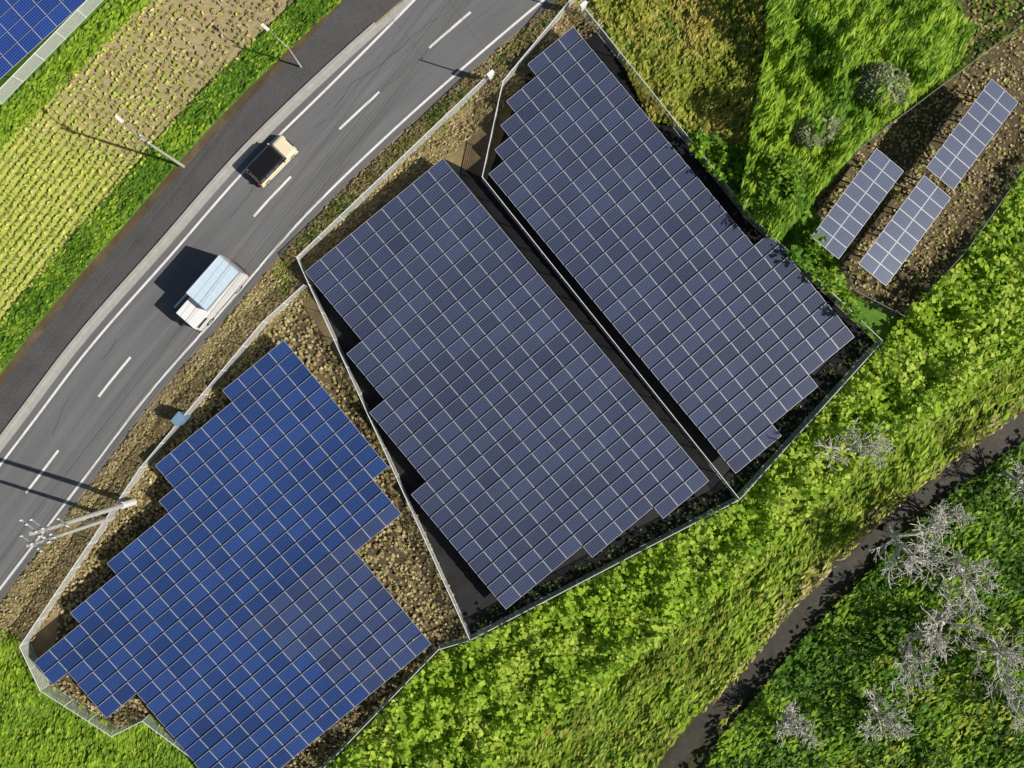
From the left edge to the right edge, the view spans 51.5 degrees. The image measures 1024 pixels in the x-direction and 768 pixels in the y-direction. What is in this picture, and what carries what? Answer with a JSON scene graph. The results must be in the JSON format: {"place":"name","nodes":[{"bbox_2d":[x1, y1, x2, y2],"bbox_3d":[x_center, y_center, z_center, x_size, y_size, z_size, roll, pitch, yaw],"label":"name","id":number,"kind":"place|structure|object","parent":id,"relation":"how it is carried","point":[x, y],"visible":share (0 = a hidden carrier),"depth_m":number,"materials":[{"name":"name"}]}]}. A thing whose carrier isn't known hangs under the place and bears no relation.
{"place":"outdoors","nodes":[
{"label":"outdoors","id":0,"kind":"place"},
{"bbox_2d":[0,0,400,433],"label":"side path","id":1,"kind":"structure","parent":0,"point":[346,23],"depth_m":69.98,"materials":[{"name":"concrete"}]},
{"bbox_2d":[261,23,301,67],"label":"street light","id":2,"kind":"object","parent":1,"relation":"on","point":[265,27],"depth_m":65.92,"materials":[{"name":"metal"}]},
{"bbox_2d":[0,0,401,320],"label":"field","id":3,"kind":"structure","parent":0,"point":[199,40],"depth_m":70.00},
{"bbox_2d":[0,0,149,149],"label":"grass strip","id":4,"kind":"object","parent":3,"relation":"on","point":[77,47],"visible":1,"depth_m":69.72,"materials":[{"name":"green plant"}]},
{"bbox_2d":[0,0,292,327],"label":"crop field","id":5,"kind":"structure","parent":3,"relation":"on","point":[114,95],"depth_m":69.85,"materials":[{"name":"green plant"}]},
{"bbox_2d":[50,302,468,767],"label":"soil","id":6,"kind":"structure","parent":0,"point":[313,352],"depth_m":69.99,"materials":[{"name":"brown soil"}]},
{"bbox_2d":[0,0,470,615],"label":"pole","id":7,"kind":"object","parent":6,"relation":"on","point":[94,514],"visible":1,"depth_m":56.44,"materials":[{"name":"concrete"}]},
{"bbox_2d":[72,358,413,704],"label":"array frame","id":8,"kind":"object","parent":6,"relation":"on","point":[264,535],"visible":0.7,"depth_m":68.41,"materials":[{"name":"silver metal"}]},
{"bbox_2d":[34,340,430,767],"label":"solar panels","id":9,"kind":"object","parent":8,"relation":"on","point":[157,542],"visible":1,"depth_m":68.40,"materials":[{"name":"blue glass"}]},
{"bbox_2d":[247,144,286,184],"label":"kei car cabin","id":10,"kind":"object","parent":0,"point":[265,162],"visible":1,"depth_m":68.59,"materials":[{"name":"black metal"}]},
{"bbox_2d":[0,0,554,600],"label":"road","id":11,"kind":"structure","parent":0,"point":[76,406],"depth_m":69.98,"materials":[{"name":"grey asphalt"}]},
{"bbox_2d":[0,22,375,440],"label":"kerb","id":12,"kind":"structure","parent":11,"relation":"on","point":[186,212],"depth_m":69.86,"materials":[{"name":"concrete"}]},
{"bbox_2d":[176,297,216,330],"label":"truck cab","id":13,"kind":"object","parent":11,"relation":"on","point":[197,317],"visible":0.82,"depth_m":67.89,"materials":[{"name":"white metal"}]},
{"bbox_2d":[0,0,411,451],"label":"gutter","id":14,"kind":"object","parent":11,"relation":"on","point":[242,157],"visible":1,"depth_m":69.98,"materials":[{"name":"concrete"}]},
{"bbox_2d":[0,0,414,465],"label":"line","id":15,"kind":"object","parent":11,"relation":"on","point":[209,210],"visible":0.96,"depth_m":69.97,"materials":[{"name":"paint"}]},
{"bbox_2d":[174,254,249,332],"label":"truck body","id":16,"kind":"object","parent":11,"relation":"on","point":[194,289],"visible":0.74,"depth_m":67.04,"materials":[{"name":"white metal"}]},
{"bbox_2d":[26,11,470,492],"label":"dashes","id":17,"kind":"object","parent":11,"relation":"on","point":[254,215],"visible":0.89,"depth_m":69.97,"materials":[{"name":"paint"}]},
{"bbox_2d":[0,0,544,589],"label":"line","id":18,"kind":"object","parent":11,"relation":"on","point":[268,256],"visible":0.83,"depth_m":69.97,"materials":[{"name":"paint"}]},
{"bbox_2d":[246,135,298,187],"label":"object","id":19,"kind":"object","parent":11,"relation":"on","point":[292,158],"visible":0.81,"depth_m":69.54,"materials":[{"name":"white metal"}]},
{"bbox_2d":[247,136,298,187],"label":"kei car body","id":20,"kind":"object","parent":11,"relation":"on","point":[285,147],"visible":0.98,"depth_m":69.12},
{"bbox_2d":[0,0,778,682],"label":"verge","id":21,"kind":"structure","parent":0,"point":[472,152],"depth_m":69.99,"materials":[{"name":"beige plant"}]},
{"bbox_2d":[0,629,211,767],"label":"grass","id":22,"kind":"structure","parent":21,"relation":"on","point":[51,757],"depth_m":69.67,"materials":[{"name":"green plant"}]},
{"bbox_2d":[19,641,195,761],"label":"fence posts","id":23,"kind":"object","parent":21,"relation":"on","point":[90,710],"visible":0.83,"depth_m":68.50,"materials":[{"name":"grey metal"}]},
{"bbox_2d":[22,642,202,760],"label":"fence","id":24,"kind":"object","parent":23,"relation":"attached to","point":[55,696],"visible":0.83,"depth_m":69.13,"materials":[{"name":"white metal"}]},
{"bbox_2d":[20,284,307,645],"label":"fence posts","id":25,"kind":"object","parent":21,"relation":"on","point":[157,454],"visible":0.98,"depth_m":68.49,"materials":[{"name":"grey metal"}]},
{"bbox_2d":[22,286,304,644],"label":"fence","id":26,"kind":"object","parent":25,"relation":"attached to","point":[134,483],"visible":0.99,"depth_m":69.25,"materials":[{"name":"white metal"}]},
{"bbox_2d":[171,410,192,425],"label":"pcs cabinet","id":27,"kind":"object","parent":21,"relation":"on","point":[179,418],"visible":1,"depth_m":68.25,"materials":[{"name":"blue metal"}]},
{"bbox_2d":[0,0,463,604],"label":"pole","id":28,"kind":"object","parent":21,"relation":"on","point":[76,530],"visible":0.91,"depth_m":58.85,"materials":[{"name":"concrete"}]},
{"bbox_2d":[297,76,486,256],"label":"fence posts","id":29,"kind":"object","parent":21,"relation":"on","point":[391,166],"visible":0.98,"depth_m":68.48,"materials":[{"name":"grey metal"}]},
{"bbox_2d":[299,77,488,258],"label":"fence","id":30,"kind":"object","parent":21,"relation":"on","point":[395,166],"visible":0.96,"depth_m":69.25,"materials":[{"name":"white metal"}]},
{"bbox_2d":[449,0,493,82],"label":"meter pole","id":31,"kind":"object","parent":21,"relation":"on","point":[490,74],"visible":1,"depth_m":67.65,"materials":[{"name":"silver metal"}]},
{"bbox_2d":[579,0,587,15],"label":"meter pole","id":32,"kind":"object","parent":21,"relation":"on","point":[583,4],"visible":1,"depth_m":67.65,"materials":[{"name":"silver metal"}]},
{"bbox_2d":[302,15,876,635],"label":"ground","id":33,"kind":"structure","parent":21,"relation":"on","point":[474,597],"depth_m":69.99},
{"bbox_2d":[296,257,469,639],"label":"fence posts","id":34,"kind":"object","parent":33,"relation":"on","point":[382,446],"visible":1,"depth_m":68.48,"materials":[{"name":"grey metal"}]},
{"bbox_2d":[298,260,470,637],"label":"fence","id":35,"kind":"object","parent":34,"relation":"attached to","point":[322,310],"visible":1,"depth_m":69.28,"materials":[{"name":"white metal"}]},
{"bbox_2d":[332,239,686,569],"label":"panel support frame","id":36,"kind":"object","parent":33,"relation":"on","point":[505,421],"visible":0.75,"depth_m":68.57,"materials":[{"name":"silver metal"}]},
{"bbox_2d":[305,158,708,608],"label":"solar panels","id":37,"kind":"object","parent":36,"relation":"on","point":[416,266],"visible":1,"depth_m":68.50,"materials":[{"name":"blue glass"}]},
{"bbox_2d":[482,0,739,498],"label":"fence posts","id":38,"kind":"object","parent":33,"relation":"on","point":[556,269],"visible":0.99,"depth_m":68.49,"materials":[{"name":"grey metal"}]},
{"bbox_2d":[483,0,737,497],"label":"fence","id":39,"kind":"object","parent":38,"relation":"attached to","point":[544,33],"visible":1,"depth_m":69.28,"materials":[{"name":"white metal"}]},
{"bbox_2d":[501,48,807,406],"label":"array frame","id":40,"kind":"object","parent":33,"relation":"on","point":[609,195],"visible":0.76,"depth_m":68.51,"materials":[{"name":"silver metal"}]},
{"bbox_2d":[489,27,853,473],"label":"solar panels","id":41,"kind":"object","parent":40,"relation":"on","point":[589,123],"visible":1,"depth_m":68.50,"materials":[{"name":"blue glass"}]},
{"bbox_2d":[477,332,874,633],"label":"weeds","id":42,"kind":"object","parent":33,"relation":"on","point":[738,476],"visible":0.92,"depth_m":69.94,"materials":[{"name":"green plant"}]},
{"bbox_2d":[470,341,882,640],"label":"fence posts","id":43,"kind":"object","parent":33,"relation":"on","point":[694,518],"visible":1,"depth_m":68.49,"materials":[{"name":"grey metal"}]},
{"bbox_2d":[471,342,879,637],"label":"fence","id":44,"kind":"object","parent":43,"relation":"attached to","point":[636,551],"visible":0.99,"depth_m":69.26,"materials":[{"name":"white metal"}]},
{"bbox_2d":[585,8,882,341],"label":"fence posts","id":45,"kind":"object","parent":33,"relation":"on","point":[711,165],"visible":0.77,"depth_m":68.49,"materials":[{"name":"grey metal"}]},
{"bbox_2d":[581,9,881,340],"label":"fence","id":46,"kind":"object","parent":45,"relation":"attached to","point":[758,228],"visible":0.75,"depth_m":69.24,"materials":[{"name":"white metal"}]},
{"bbox_2d":[0,0,1023,767],"bbox_3d":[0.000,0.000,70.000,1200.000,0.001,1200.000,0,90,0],"label":"ground","id":47,"kind":"structure","parent":0,"point":[880,322],"depth_m":70.00,"materials":[{"name":"green plant"}]},
{"bbox_2d":[0,0,85,78],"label":"solar panels","id":48,"kind":"object","parent":47,"relation":"on","point":[29,26],"visible":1,"depth_m":68.51,"materials":[{"name":"blue glass"}]},
{"bbox_2d":[0,0,86,103],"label":"fence posts","id":49,"kind":"object","parent":47,"relation":"on","point":[40,47],"visible":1,"depth_m":68.50,"materials":[{"name":"grey metal"}]},
{"bbox_2d":[0,0,100,101],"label":"concrete border","id":50,"kind":"object","parent":47,"relation":"on","point":[48,48],"visible":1,"depth_m":69.26,"materials":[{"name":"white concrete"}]},
{"bbox_2d":[0,0,340,373],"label":"verge","id":51,"kind":"structure","parent":47,"relation":"on","point":[127,215],"depth_m":69.99,"materials":[{"name":"green plant"}]},
{"bbox_2d":[0,0,343,387],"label":"curb","id":52,"kind":"structure","parent":51,"relation":"on","point":[176,171],"depth_m":69.99,"materials":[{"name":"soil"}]},
{"bbox_2d":[2,7,272,315],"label":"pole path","id":53,"kind":"structure","parent":52,"relation":"on","point":[117,117],"depth_m":62.75,"materials":[{"name":"metal"}]},
{"bbox_2d":[321,635,470,767],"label":"fence posts","id":54,"kind":"object","parent":47,"relation":"on","point":[392,697],"visible":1,"depth_m":68.49,"materials":[{"name":"grey metal"}]},
{"bbox_2d":[323,636,468,766],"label":"fence","id":55,"kind":"object","parent":54,"relation":"attached to","point":[388,699],"visible":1,"depth_m":69.27,"materials":[{"name":"white metal"}]},
{"bbox_2d":[268,4,568,298],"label":"green verge","id":56,"kind":"structure","parent":47,"relation":"on","point":[397,147],"depth_m":69.85,"materials":[{"name":"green plant"}]},
{"bbox_2d":[329,251,1023,767],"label":"bush","id":57,"kind":"object","parent":47,"relation":"on","point":[453,699],"visible":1,"depth_m":68.73,"materials":[{"name":"green plant"}]},
{"bbox_2d":[501,350,1023,767],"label":"grass field","id":58,"kind":"structure","parent":47,"relation":"on","point":[549,735],"depth_m":69.58,"materials":[{"name":"green plant"}]},
{"bbox_2d":[748,150,811,211],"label":"green tree","id":59,"kind":"object","parent":47,"relation":"on","point":[788,170],"depth_m":66.42,"materials":[{"name":"green plant"}]},
{"bbox_2d":[689,129,877,341],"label":"bush","id":60,"kind":"object","parent":47,"relation":"on","point":[808,220],"visible":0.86,"depth_m":68.41,"materials":[{"name":"green plant"}]},
{"bbox_2d":[773,700,825,750],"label":"bare tree","id":61,"kind":"object","parent":47,"relation":"on","point":[787,725],"visible":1,"depth_m":67.18,"materials":[{"name":"grey plant"}]},
{"bbox_2d":[815,417,896,470],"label":"bare tree","id":62,"kind":"object","parent":47,"relation":"on","point":[874,446],"visible":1,"depth_m":66.84,"materials":[{"name":"grey plant"}]},
{"bbox_2d":[856,684,918,742],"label":"bare tree","id":63,"kind":"object","parent":47,"relation":"on","point":[875,706],"visible":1,"depth_m":67.30,"materials":[{"name":"grey plant"}]},
{"bbox_2d":[891,626,942,697],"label":"bare tree","id":64,"kind":"object","parent":47,"relation":"on","point":[907,660],"visible":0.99,"depth_m":66.55,"materials":[{"name":"grey plant"}]},
{"bbox_2d":[925,499,979,543],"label":"bare tree","id":65,"kind":"object","parent":47,"relation":"on","point":[954,513],"visible":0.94,"depth_m":67.46,"materials":[{"name":"grey plant"}]},
{"bbox_2d":[914,589,991,663],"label":"bare tree","id":66,"kind":"object","parent":47,"relation":"on","point":[933,626],"visible":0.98,"depth_m":66.38,"materials":[{"name":"grey plant"}]},
{"bbox_2d":[913,172,1023,310],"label":"grass","id":67,"kind":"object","parent":47,"relation":"on","point":[1016,206],"visible":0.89,"depth_m":69.30,"materials":[{"name":"green plant"}]},
{"bbox_2d":[931,548,1006,620],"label":"bare tree","id":68,"kind":"object","parent":47,"relation":"on","point":[961,570],"visible":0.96,"depth_m":67.26,"materials":[{"name":"grey plant"}]},
{"bbox_2d":[964,623,1023,718],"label":"bare tree","id":69,"kind":"object","parent":47,"relation":"on","point":[998,654],"visible":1,"depth_m":66.12,"materials":[{"name":"grey plant"}]},
{"bbox_2d":[978,440,1023,500],"bbox_3d":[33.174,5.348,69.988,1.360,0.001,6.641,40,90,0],"label":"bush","id":70,"kind":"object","parent":47,"relation":"on","point":[992,492],"depth_m":69.99,"materials":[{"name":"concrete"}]},
{"bbox_2d":[1005,691,1023,733],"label":"bare tree","id":71,"kind":"object","parent":47,"relation":"on","point":[1020,706],"visible":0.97,"depth_m":66.91,"materials":[{"name":"grey plant"}]},
{"bbox_2d":[600,0,1023,341],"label":"ground","id":72,"kind":"structure","parent":0,"point":[1006,6],"depth_m":69.76,"materials":[{"name":"green plant"}]},
{"bbox_2d":[593,0,778,149],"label":"grass","id":73,"kind":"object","parent":72,"relation":"on","point":[672,44],"visible":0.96,"depth_m":69.52,"materials":[{"name":"green plant"}]},
{"bbox_2d":[739,0,975,241],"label":"grass","id":74,"kind":"structure","parent":72,"relation":"on","point":[861,33],"depth_m":67.36,"materials":[{"name":"green plant"}]},
{"bbox_2d":[920,0,1023,56],"bbox_3d":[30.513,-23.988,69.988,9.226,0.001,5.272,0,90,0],"label":"bush","id":75,"kind":"object","parent":72,"relation":"on","point":[1012,23],"visible":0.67,"depth_m":69.99,"materials":[{"name":"green plant"}]},
{"bbox_2d":[940,0,1023,57],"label":"grass tufts","id":76,"kind":"object","parent":75,"relation":"on","point":[994,14],"visible":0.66,"depth_m":69.86,"materials":[{"name":"green plant"}]},
{"bbox_2d":[792,109,845,148],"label":"bush","id":77,"kind":"object","parent":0,"point":[831,132],"depth_m":66.65,"materials":[{"name":"plant"}]},
{"bbox_2d":[647,403,1023,767],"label":"ditch bank","id":78,"kind":"structure","parent":0,"point":[704,749],"depth_m":70.00,"materials":[{"name":"green plant"}]},
{"bbox_2d":[701,395,1023,731],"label":"dry ditch edge","id":79,"kind":"object","parent":78,"relation":"on","point":[828,565],"visible":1,"depth_m":69.51,"materials":[{"name":"green plant"}]},
{"bbox_2d":[869,510,953,589],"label":"bare tree","id":80,"kind":"object","parent":78,"relation":"on","point":[904,547],"visible":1,"depth_m":66.33,"materials":[{"name":"grey plant"}]},
{"bbox_2d":[661,413,1023,767],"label":"ditch water","id":81,"kind":"structure","parent":0,"point":[793,626],"depth_m":69.99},
{"bbox_2d":[812,148,902,258],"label":"solar panel","id":82,"kind":"object","parent":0,"point":[875,166],"visible":1,"depth_m":67.29,"materials":[{"name":"blue glass"}]},
{"bbox_2d":[708,442,1023,767],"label":"ground","id":83,"kind":"structure","parent":0,"point":[819,649],"depth_m":69.49,"materials":[{"name":"green plant"}]},
{"bbox_2d":[1001,461,1023,505],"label":"bare tree","id":84,"kind":"object","parent":83,"relation":"on","point":[1018,481],"visible":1,"depth_m":67.58,"materials":[{"name":"grey plant"}]},
{"bbox_2d":[854,55,911,113],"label":"bush","id":85,"kind":"object","parent":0,"point":[886,73],"depth_m":66.27,"materials":[{"name":"green plant"}]},
{"bbox_2d":[813,28,1023,316],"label":"soil","id":86,"kind":"structure","parent":0,"point":[907,274],"depth_m":69.99,"materials":[{"name":"brown soil"}]},
{"bbox_2d":[853,188,918,282],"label":"panel support frame","id":87,"kind":"object","parent":86,"relation":"on","point":[863,268],"visible":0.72,"depth_m":68.82,"materials":[{"name":"grey metal"}]},
{"bbox_2d":[859,176,950,285],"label":"solar panel","id":88,"kind":"object","parent":87,"relation":"on","point":[926,215],"visible":1,"depth_m":67.28,"materials":[{"name":"blue glass"}]},
{"bbox_2d":[813,164,1023,317],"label":"fence posts","id":89,"kind":"object","parent":86,"relation":"on","point":[946,267],"visible":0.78,"depth_m":68.89,"materials":[{"name":"grey metal"}]},
{"bbox_2d":[814,163,1023,316],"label":"fence","id":90,"kind":"object","parent":89,"relation":"attached to","point":[843,269],"visible":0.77,"depth_m":69.46,"materials":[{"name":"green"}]},
{"bbox_2d":[814,30,1023,314],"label":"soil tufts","id":91,"kind":"object","parent":86,"relation":"on","point":[919,175],"visible":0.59,"depth_m":69.90,"materials":[{"name":"plant"}]},
{"bbox_2d":[815,24,1023,199],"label":"fence posts","id":92,"kind":"object","parent":86,"relation":"on","point":[912,107],"visible":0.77,"depth_m":68.88,"materials":[{"name":"grey metal"}]},
{"bbox_2d":[917,97,992,187],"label":"panel support frame","id":93,"kind":"object","parent":86,"relation":"on","point":[931,173],"visible":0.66,"depth_m":68.35,"materials":[{"name":"grey metal"}]},
{"bbox_2d":[926,79,1017,189],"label":"solar panel","id":94,"kind":"object","parent":93,"relation":"on","point":[967,126],"visible":1,"depth_m":67.28,"materials":[{"name":"blue glass"}]}
]}

